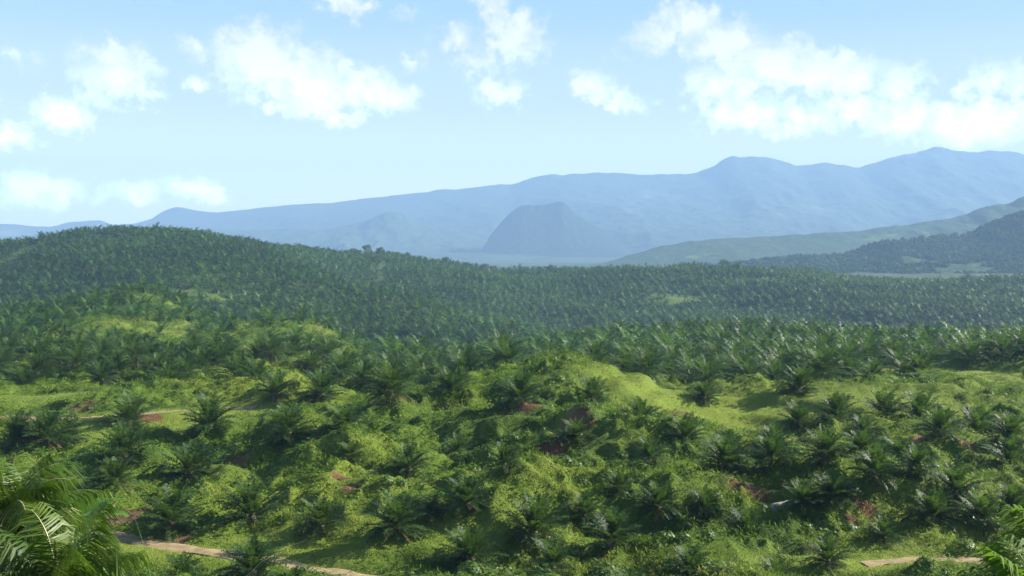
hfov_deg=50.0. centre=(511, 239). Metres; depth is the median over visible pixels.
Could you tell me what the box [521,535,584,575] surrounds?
oil palm
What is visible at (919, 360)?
oil palm
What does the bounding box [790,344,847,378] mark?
oil palm
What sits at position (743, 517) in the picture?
oil palm
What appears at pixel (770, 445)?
oil palm
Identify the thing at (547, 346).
oil palm
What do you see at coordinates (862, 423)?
oil palm
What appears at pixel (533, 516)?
oil palm
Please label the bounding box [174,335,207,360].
oil palm
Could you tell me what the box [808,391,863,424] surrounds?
oil palm
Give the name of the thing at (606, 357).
oil palm
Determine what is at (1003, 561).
palm
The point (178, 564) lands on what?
oil palm
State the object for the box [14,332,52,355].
oil palm
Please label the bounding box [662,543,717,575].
oil palm
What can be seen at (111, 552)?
palm
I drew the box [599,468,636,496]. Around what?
oil palm
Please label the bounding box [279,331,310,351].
oil palm
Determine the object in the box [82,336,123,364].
oil palm
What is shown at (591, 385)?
oil palm
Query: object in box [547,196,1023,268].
ridge
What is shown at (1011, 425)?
oil palm
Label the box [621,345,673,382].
oil palm
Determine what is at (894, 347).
oil palm
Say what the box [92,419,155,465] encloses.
oil palm
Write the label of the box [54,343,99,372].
oil palm
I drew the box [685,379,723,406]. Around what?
oil palm
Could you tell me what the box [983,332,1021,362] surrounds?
oil palm
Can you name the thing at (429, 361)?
oil palm
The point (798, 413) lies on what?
oil palm
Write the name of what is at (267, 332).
oil palm
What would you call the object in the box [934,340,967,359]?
oil palm
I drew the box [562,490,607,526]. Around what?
oil palm
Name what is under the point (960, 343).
oil palm
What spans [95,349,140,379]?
oil palm
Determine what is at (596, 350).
oil palm
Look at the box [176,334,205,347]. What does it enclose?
oil palm
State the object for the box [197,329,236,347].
oil palm
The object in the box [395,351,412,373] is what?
oil palm
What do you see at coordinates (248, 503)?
oil palm
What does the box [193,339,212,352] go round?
oil palm
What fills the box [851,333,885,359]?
oil palm
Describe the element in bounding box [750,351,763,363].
oil palm
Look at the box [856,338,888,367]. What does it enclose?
oil palm
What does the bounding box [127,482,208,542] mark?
oil palm
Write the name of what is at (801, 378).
oil palm
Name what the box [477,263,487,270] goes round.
broadleaf tree
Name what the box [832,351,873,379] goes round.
oil palm
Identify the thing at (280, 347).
oil palm
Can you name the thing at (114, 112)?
sky
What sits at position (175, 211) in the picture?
peak
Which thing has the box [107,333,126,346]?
oil palm
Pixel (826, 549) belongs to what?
oil palm
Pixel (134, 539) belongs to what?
dirt track
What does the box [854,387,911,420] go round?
oil palm
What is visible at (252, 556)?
oil palm
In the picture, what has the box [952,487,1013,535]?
oil palm
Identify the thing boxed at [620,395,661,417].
oil palm
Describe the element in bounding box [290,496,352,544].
oil palm
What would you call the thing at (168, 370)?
oil palm
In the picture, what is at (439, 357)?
oil palm
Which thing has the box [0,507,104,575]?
palm
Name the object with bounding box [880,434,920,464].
oil palm
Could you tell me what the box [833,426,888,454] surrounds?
oil palm
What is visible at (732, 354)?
oil palm
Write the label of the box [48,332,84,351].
oil palm
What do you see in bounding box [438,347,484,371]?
oil palm
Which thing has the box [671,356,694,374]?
oil palm
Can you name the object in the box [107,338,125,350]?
oil palm
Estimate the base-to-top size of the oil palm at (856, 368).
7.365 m
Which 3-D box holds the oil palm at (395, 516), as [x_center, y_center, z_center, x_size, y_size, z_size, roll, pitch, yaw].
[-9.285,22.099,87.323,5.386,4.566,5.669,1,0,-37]
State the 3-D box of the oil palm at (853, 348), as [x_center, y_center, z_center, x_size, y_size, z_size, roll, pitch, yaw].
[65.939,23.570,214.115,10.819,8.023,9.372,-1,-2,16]
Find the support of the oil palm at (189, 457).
on the ground at (488, 516)
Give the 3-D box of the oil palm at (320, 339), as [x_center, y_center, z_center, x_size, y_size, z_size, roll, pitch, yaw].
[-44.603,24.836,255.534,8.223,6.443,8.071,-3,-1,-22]
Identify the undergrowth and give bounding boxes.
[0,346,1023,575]
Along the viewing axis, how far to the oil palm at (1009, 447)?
113.09 m
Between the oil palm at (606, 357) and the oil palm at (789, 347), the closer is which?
the oil palm at (606, 357)
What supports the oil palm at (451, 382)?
on the ground at (488, 516)
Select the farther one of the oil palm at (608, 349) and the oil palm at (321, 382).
the oil palm at (608, 349)
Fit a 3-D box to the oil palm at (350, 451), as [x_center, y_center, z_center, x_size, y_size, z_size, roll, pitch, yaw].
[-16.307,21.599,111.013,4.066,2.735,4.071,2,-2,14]
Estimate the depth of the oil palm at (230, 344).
212.64 m
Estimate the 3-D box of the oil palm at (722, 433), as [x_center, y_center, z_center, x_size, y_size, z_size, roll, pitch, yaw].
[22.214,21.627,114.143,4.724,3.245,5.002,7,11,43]
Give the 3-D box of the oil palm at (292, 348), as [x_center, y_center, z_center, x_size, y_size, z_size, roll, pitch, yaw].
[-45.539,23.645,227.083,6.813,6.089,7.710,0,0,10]
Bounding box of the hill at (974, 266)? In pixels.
[667,212,1023,273]
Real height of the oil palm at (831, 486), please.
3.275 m
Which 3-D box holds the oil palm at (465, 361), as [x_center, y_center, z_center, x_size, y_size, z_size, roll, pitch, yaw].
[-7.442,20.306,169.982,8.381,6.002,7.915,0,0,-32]
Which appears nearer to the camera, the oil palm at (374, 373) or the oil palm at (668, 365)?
the oil palm at (374, 373)
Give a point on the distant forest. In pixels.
(882, 260)
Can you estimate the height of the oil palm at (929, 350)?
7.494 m
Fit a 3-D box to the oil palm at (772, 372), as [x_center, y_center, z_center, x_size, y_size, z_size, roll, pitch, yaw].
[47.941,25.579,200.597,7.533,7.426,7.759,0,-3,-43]
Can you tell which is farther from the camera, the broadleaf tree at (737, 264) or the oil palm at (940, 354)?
the broadleaf tree at (737, 264)
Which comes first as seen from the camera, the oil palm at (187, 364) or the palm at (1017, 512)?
the palm at (1017, 512)
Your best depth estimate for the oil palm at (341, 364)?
183.88 m
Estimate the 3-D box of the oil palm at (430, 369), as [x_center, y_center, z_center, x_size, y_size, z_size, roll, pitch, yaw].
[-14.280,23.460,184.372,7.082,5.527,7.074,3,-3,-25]
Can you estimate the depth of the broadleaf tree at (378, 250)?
1194.39 m
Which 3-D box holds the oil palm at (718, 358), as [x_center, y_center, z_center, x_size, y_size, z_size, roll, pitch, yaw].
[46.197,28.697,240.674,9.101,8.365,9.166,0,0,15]
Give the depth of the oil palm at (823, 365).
167.49 m
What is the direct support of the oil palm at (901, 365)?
on the ground at (488, 516)
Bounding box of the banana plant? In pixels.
[61,492,128,550]
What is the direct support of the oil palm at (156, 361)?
on the ground at (488, 516)
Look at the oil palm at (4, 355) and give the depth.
189.02 m
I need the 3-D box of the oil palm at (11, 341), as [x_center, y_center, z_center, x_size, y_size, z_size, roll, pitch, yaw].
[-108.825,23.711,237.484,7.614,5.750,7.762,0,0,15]
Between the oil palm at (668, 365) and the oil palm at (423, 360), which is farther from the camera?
the oil palm at (668, 365)
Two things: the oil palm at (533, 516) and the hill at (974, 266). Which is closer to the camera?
the oil palm at (533, 516)
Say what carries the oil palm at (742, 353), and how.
on the ground at (488, 516)
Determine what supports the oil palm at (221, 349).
on the ground at (488, 516)
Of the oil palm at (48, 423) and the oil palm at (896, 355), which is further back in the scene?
the oil palm at (896, 355)
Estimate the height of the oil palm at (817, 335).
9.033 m
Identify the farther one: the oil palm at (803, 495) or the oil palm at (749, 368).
the oil palm at (749, 368)
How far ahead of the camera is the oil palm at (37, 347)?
209.96 m
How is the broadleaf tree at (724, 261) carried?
on the ground at (488, 516)
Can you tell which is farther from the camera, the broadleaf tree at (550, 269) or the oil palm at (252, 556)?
the broadleaf tree at (550, 269)
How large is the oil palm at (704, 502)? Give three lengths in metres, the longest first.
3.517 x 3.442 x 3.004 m
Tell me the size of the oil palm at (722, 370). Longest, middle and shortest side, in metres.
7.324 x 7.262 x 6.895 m
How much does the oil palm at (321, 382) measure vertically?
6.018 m
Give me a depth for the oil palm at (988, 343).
222.78 m
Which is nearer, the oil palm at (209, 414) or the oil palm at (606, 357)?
the oil palm at (209, 414)
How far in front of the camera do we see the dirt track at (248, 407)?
147.04 m
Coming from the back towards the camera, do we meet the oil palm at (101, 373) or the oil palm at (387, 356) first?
the oil palm at (387, 356)
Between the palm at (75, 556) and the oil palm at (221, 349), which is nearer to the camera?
the palm at (75, 556)
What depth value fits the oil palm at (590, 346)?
254.35 m
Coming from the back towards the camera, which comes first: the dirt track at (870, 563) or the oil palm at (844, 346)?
the oil palm at (844, 346)
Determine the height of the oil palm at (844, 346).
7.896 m
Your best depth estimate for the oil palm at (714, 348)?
255.41 m
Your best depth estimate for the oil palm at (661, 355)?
185.01 m
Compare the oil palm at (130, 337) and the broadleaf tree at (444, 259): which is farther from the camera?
the broadleaf tree at (444, 259)
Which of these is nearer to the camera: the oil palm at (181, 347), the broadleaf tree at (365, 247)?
the oil palm at (181, 347)
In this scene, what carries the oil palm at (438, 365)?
on the ground at (488, 516)
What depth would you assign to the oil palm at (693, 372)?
186.98 m
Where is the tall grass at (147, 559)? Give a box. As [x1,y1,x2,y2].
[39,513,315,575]
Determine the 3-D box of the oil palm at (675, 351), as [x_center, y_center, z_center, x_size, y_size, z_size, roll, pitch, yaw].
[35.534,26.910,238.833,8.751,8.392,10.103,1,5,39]
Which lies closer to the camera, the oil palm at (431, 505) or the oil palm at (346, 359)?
the oil palm at (431, 505)
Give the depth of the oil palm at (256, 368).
170.53 m
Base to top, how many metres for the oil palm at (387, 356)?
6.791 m
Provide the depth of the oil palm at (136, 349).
192.44 m
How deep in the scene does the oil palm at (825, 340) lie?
247.60 m
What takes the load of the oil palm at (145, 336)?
on the ground at (488, 516)
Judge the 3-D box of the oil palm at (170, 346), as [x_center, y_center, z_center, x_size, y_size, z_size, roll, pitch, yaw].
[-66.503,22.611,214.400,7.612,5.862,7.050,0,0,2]
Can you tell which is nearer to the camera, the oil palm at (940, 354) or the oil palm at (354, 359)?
the oil palm at (354, 359)
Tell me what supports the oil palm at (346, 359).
on the ground at (488, 516)
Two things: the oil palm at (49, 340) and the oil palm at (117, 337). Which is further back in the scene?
the oil palm at (117, 337)
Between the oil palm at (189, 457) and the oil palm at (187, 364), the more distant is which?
the oil palm at (187, 364)
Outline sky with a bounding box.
[0,0,1023,226]
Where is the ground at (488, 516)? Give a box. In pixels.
[0,234,1023,575]
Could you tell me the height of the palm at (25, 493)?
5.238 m
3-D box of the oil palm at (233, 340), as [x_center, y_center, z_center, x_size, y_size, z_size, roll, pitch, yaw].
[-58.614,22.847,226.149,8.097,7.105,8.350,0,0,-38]
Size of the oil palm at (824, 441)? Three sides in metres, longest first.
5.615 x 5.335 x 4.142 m
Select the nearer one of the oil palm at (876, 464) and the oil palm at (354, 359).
the oil palm at (876, 464)
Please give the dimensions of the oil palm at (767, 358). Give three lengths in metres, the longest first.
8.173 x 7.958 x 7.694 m
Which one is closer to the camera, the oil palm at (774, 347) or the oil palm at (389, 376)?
the oil palm at (389, 376)
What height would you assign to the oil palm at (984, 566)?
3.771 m
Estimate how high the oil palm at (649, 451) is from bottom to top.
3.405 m
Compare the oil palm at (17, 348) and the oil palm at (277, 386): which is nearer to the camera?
the oil palm at (277, 386)
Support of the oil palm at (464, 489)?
on the ground at (488, 516)
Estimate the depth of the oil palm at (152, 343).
229.22 m
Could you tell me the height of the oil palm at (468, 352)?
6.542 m
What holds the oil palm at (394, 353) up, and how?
on the ground at (488, 516)
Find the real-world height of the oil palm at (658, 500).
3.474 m
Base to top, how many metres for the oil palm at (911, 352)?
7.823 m
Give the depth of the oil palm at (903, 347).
254.71 m
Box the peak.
[153,207,216,217]
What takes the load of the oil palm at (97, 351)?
on the ground at (488, 516)
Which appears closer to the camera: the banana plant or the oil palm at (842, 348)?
the banana plant
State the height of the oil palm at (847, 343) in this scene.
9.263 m
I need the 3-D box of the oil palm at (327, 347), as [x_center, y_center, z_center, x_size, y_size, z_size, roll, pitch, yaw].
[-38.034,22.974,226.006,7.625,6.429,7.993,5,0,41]
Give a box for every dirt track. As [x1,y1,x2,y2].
[0,404,256,419]
[60,521,374,575]
[861,556,1018,566]
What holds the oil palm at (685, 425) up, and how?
on the ground at (488, 516)
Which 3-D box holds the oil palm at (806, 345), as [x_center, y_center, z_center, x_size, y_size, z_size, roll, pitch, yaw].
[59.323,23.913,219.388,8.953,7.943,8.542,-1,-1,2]
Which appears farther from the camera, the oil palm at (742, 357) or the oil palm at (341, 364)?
the oil palm at (742, 357)
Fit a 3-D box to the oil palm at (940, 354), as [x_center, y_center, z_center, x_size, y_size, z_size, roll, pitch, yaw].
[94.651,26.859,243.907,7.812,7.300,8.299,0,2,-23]
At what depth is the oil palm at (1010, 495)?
95.54 m
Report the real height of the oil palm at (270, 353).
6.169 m
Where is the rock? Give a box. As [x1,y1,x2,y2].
[769,500,794,511]
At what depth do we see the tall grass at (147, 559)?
13.54 m
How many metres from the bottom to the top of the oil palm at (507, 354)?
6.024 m
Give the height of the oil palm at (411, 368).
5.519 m
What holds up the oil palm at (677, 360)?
on the ground at (488, 516)
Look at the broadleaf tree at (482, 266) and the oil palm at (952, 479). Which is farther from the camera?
the broadleaf tree at (482, 266)
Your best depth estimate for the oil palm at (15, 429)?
125.09 m
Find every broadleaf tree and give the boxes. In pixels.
[362,245,371,251]
[376,247,384,253]
[442,257,449,262]
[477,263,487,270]
[547,264,554,271]
[719,259,730,265]
[733,262,741,266]
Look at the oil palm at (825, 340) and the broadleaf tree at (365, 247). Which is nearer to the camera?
the oil palm at (825, 340)
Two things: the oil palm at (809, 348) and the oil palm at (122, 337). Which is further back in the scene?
the oil palm at (122, 337)
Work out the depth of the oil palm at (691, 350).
253.63 m
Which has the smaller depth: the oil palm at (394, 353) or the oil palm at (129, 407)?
the oil palm at (129, 407)
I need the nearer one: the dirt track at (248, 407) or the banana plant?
the banana plant
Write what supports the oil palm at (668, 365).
on the ground at (488, 516)
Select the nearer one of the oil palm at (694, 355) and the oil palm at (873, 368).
the oil palm at (873, 368)
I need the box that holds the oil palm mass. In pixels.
[0,221,1023,366]
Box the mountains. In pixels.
[0,147,1023,256]
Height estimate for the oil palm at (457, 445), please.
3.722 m
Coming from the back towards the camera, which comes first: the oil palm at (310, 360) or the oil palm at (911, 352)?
the oil palm at (911, 352)
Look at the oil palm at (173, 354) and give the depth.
191.41 m
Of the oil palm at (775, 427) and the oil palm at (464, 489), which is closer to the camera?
the oil palm at (464, 489)
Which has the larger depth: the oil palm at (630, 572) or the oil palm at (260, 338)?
the oil palm at (260, 338)
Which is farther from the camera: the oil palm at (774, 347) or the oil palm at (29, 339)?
the oil palm at (774, 347)
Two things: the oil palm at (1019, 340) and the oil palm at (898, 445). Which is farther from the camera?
the oil palm at (1019, 340)
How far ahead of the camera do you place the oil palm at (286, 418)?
117.58 m
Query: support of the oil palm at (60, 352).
on the ground at (488, 516)
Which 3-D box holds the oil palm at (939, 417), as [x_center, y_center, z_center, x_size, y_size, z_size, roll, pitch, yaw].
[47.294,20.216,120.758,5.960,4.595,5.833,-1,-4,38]
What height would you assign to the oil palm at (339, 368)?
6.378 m
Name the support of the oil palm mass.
on the ground at (488, 516)
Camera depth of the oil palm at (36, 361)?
187.82 m
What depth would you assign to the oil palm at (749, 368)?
198.85 m
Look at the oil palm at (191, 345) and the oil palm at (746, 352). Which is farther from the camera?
the oil palm at (746, 352)
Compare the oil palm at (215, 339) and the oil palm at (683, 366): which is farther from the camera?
the oil palm at (683, 366)
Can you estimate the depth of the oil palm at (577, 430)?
113.55 m
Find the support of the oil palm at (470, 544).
on the ground at (488, 516)
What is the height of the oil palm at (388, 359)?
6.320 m
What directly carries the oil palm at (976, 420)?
on the ground at (488, 516)
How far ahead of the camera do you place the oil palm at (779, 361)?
206.54 m
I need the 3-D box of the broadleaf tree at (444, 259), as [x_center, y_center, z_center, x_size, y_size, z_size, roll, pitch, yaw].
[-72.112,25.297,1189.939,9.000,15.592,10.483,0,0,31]
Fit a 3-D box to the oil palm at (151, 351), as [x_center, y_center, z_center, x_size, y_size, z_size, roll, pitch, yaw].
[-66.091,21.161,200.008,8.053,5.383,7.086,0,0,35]
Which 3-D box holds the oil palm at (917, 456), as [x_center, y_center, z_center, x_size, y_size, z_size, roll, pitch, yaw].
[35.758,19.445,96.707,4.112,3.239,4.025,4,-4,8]
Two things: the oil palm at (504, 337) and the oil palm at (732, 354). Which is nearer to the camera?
the oil palm at (504, 337)
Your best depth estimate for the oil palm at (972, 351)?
215.92 m
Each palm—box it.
[0,325,20,341]
[0,336,24,347]
[0,342,23,380]
[0,352,12,378]
[0,366,44,386]
[0,398,29,513]
[0,408,42,454]
[0,450,115,555]
[0,501,151,575]
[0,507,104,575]
[1,342,22,359]
[1,348,25,366]
[10,408,83,449]
[13,350,61,378]
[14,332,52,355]
[22,339,57,361]
[29,332,63,359]
[43,340,75,372]
[44,533,140,575]
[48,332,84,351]
[51,413,95,445]
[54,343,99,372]
[57,329,98,357]
[78,358,120,385]
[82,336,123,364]
[82,455,142,493]
[85,348,112,365]
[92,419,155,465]
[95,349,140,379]
[103,390,156,428]
[106,333,139,344]
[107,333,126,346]
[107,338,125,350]
[109,341,142,355]
[114,333,151,354]
[115,336,156,369]
[127,341,171,363]
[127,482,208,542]
[135,350,178,376]
[139,331,161,343]
[140,337,162,353]
[141,357,193,383]
[149,439,225,483]
[155,341,186,357]
[156,347,186,369]
[158,551,203,575]
[170,353,207,379]
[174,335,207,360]
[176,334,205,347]
[176,340,188,353]
[179,345,225,374]
[180,391,238,435]
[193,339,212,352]
[196,331,239,362]
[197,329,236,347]
[207,343,238,367]
[210,531,290,575]
[213,337,248,356]
[214,351,258,376]
[215,473,289,532]
[218,333,244,350]
[234,354,276,382]
[240,339,265,358]
[249,334,281,350]
[250,333,290,364]
[255,327,283,345]
[255,337,297,361]
[255,369,299,404]
[258,401,317,445]
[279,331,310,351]
[283,340,309,356]
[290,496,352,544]
[291,350,327,374]
[295,365,348,403]
[304,333,329,353]
[311,335,344,364]
[316,404,371,435]
[321,347,364,380]
[325,352,362,374]
[325,357,355,377]
[330,351,363,365]
[332,440,370,463]
[344,360,379,388]
[356,360,421,405]
[361,489,432,548]
[371,354,407,376]
[371,364,383,383]
[372,351,404,371]
[378,348,406,360]
[387,442,433,477]
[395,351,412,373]
[397,347,429,361]
[399,362,422,378]
[403,351,439,374]
[405,352,436,361]
[406,358,428,374]
[412,494,447,525]
[413,363,439,379]
[414,358,440,366]
[427,353,451,368]
[429,360,451,373]
[429,364,479,396]
[430,350,454,362]
[436,432,480,455]
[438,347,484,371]
[438,523,508,574]
[440,471,498,516]
[441,353,489,376]
[443,347,489,368]
[477,328,528,369]
[483,441,525,476]
[484,338,528,368]
[485,341,525,362]
[492,368,554,411]
[499,492,574,551]
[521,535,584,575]
[529,339,571,353]
[559,416,597,447]
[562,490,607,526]
[572,375,613,403]
[573,340,620,364]
[575,346,617,363]
[578,338,614,354]
[581,506,647,560]
[599,350,617,367]
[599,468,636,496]
[601,347,619,357]
[608,347,654,373]
[610,565,647,575]
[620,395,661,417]
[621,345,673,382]
[624,345,661,355]
[628,436,667,464]
[629,348,674,374]
[629,478,684,519]
[655,353,684,374]
[657,345,688,376]
[659,412,711,444]
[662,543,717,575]
[670,347,701,370]
[670,355,726,381]
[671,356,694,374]
[672,355,695,377]
[679,344,702,364]
[683,354,730,384]
[684,355,735,384]
[684,485,720,517]
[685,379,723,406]
[692,429,759,479]
[700,341,730,362]
[708,430,747,453]
[711,352,727,373]
[713,357,726,377]
[714,351,766,379]
[716,347,756,378]
[717,346,746,356]
[719,352,760,375]
[719,507,768,537]
[726,358,767,379]
[740,348,754,357]
[742,430,803,471]
[748,421,801,453]
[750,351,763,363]
[751,353,769,373]
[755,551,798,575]
[757,352,785,376]
[758,355,796,381]
[759,359,791,381]
[761,347,802,372]
[763,342,787,354]
[773,341,803,368]
[773,363,827,395]
[778,400,821,430]
[781,479,828,514]
[786,344,858,379]
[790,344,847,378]
[791,339,819,367]
[792,339,828,368]
[796,423,857,467]
[800,532,854,575]
[802,328,837,351]
[802,333,842,348]
[805,341,859,377]
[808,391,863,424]
[808,472,861,508]
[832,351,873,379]
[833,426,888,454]
[834,338,865,353]
[835,361,868,374]
[837,340,873,367]
[837,343,863,354]
[843,441,906,494]
[844,414,880,439]
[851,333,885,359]
[852,356,893,382]
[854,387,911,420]
[856,335,882,357]
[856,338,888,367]
[860,513,907,546]
[873,336,911,364]
[879,347,911,368]
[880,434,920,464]
[881,349,915,364]
[885,358,912,372]
[894,350,942,374]
[895,389,945,419]
[895,441,940,482]
[896,485,966,531]
[899,341,912,353]
[901,346,919,360]
[912,402,970,441]
[914,341,945,362]
[925,346,949,360]
[926,459,989,509]
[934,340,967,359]
[943,337,979,359]
[946,334,995,367]
[951,403,1006,435]
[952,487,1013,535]
[956,534,1023,575]
[966,551,1008,575]
[971,331,1008,362]
[978,433,1023,468]
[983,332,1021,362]
[984,409,1023,448]
[991,481,1023,511]
[995,499,1023,572]
[1002,327,1023,359]
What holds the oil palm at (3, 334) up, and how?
on the ground at (488, 516)
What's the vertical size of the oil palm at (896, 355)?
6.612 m
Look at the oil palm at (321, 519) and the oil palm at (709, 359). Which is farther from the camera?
the oil palm at (709, 359)
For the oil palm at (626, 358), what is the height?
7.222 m
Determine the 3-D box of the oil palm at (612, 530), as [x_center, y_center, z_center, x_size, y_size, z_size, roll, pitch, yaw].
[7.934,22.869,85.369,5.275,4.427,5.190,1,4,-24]
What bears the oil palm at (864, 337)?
on the ground at (488, 516)
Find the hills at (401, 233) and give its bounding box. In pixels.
[216,212,577,259]
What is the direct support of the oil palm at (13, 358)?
on the ground at (488, 516)
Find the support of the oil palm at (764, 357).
on the ground at (488, 516)
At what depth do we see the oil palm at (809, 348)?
213.72 m
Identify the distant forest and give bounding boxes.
[684,210,1023,275]
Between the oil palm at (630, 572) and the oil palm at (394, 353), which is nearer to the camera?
the oil palm at (630, 572)
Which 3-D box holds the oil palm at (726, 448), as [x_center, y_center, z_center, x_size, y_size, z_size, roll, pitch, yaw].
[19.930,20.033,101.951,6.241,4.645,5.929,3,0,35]
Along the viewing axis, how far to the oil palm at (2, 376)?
181.54 m
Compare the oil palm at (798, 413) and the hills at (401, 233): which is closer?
the oil palm at (798, 413)
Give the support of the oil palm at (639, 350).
on the ground at (488, 516)
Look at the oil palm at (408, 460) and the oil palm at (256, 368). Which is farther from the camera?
the oil palm at (256, 368)
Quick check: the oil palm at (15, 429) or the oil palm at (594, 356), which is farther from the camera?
the oil palm at (594, 356)
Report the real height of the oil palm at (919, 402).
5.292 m
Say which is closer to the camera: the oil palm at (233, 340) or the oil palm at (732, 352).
the oil palm at (233, 340)
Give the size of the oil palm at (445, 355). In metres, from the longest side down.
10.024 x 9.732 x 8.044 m
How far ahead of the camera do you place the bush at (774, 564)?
78.39 m
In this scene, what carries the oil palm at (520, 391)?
on the ground at (488, 516)
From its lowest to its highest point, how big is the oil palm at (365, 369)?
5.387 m
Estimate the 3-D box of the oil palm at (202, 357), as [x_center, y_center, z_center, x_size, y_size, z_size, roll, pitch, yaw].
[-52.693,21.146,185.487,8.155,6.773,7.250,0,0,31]
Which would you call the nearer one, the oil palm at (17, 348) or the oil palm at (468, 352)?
the oil palm at (468, 352)
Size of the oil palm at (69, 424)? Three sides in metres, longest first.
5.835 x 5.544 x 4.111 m
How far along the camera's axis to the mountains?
8767.41 m
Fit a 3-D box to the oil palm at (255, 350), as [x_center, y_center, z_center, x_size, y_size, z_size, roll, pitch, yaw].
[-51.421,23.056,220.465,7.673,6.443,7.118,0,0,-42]
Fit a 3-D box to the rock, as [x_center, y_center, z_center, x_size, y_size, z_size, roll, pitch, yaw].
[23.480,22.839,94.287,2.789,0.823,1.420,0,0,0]
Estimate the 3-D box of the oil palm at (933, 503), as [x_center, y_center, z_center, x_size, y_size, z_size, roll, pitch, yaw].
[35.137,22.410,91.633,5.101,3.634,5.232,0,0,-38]
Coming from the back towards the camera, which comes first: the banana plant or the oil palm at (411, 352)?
the oil palm at (411, 352)
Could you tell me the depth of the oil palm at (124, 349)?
207.50 m
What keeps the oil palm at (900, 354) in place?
on the ground at (488, 516)
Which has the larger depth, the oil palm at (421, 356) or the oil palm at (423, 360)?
the oil palm at (421, 356)
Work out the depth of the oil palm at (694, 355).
234.17 m
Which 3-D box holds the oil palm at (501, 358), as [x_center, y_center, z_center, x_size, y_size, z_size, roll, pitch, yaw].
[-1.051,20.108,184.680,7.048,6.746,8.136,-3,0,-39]
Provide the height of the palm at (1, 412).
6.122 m
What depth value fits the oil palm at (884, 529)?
88.10 m
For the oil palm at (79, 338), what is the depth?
208.46 m
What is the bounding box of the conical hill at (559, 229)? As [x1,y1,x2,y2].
[482,201,627,257]
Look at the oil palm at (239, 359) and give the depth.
177.46 m
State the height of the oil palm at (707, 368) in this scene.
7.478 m
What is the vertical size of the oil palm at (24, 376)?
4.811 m
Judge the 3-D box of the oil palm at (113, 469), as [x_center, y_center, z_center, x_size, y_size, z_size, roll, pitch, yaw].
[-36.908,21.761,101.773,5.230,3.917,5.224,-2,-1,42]
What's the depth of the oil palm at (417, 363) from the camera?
196.61 m
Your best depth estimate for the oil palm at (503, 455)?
95.29 m

